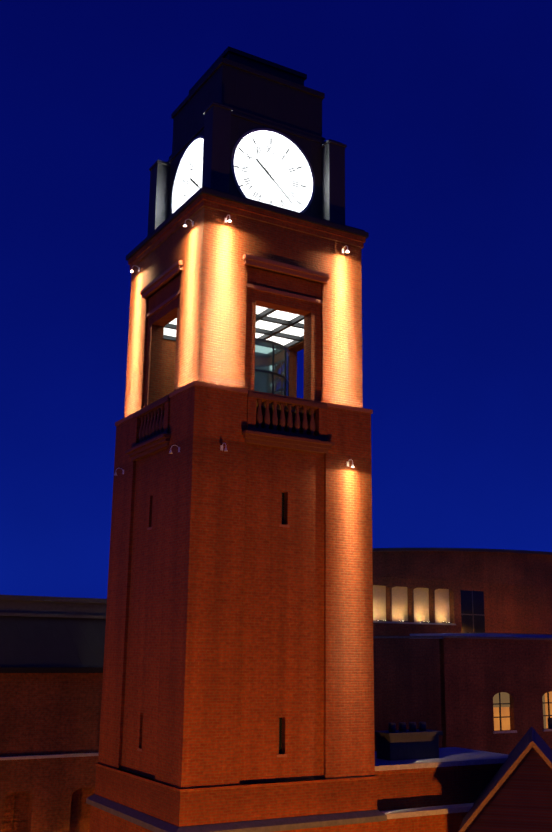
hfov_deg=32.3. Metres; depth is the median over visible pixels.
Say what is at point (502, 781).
gabled barge boards
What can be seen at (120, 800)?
tower base
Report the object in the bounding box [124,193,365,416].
tower belfry
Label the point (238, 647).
tower shaft
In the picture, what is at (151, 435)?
tower balustrade
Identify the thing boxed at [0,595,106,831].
mill building
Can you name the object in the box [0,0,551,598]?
sky
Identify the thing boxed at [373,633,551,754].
building
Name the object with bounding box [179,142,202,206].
clock dial
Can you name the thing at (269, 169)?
clock dial
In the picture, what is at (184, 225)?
light wall
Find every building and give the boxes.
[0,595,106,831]
[372,548,551,638]
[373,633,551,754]
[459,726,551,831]
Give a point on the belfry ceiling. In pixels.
(285, 329)
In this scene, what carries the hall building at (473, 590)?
on the building at (489, 692)
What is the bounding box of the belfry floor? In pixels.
[147,401,314,432]
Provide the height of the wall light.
0.258 m
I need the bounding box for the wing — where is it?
[374,722,507,831]
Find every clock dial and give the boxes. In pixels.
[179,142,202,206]
[234,134,308,211]
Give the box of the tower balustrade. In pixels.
[125,390,334,460]
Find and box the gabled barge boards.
[458,741,551,831]
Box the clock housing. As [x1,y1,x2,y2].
[126,46,368,260]
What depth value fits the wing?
28.70 m
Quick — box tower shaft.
[98,380,374,788]
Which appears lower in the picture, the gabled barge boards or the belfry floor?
the gabled barge boards
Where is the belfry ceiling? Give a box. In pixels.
[163,306,303,347]
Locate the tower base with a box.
[86,763,386,831]

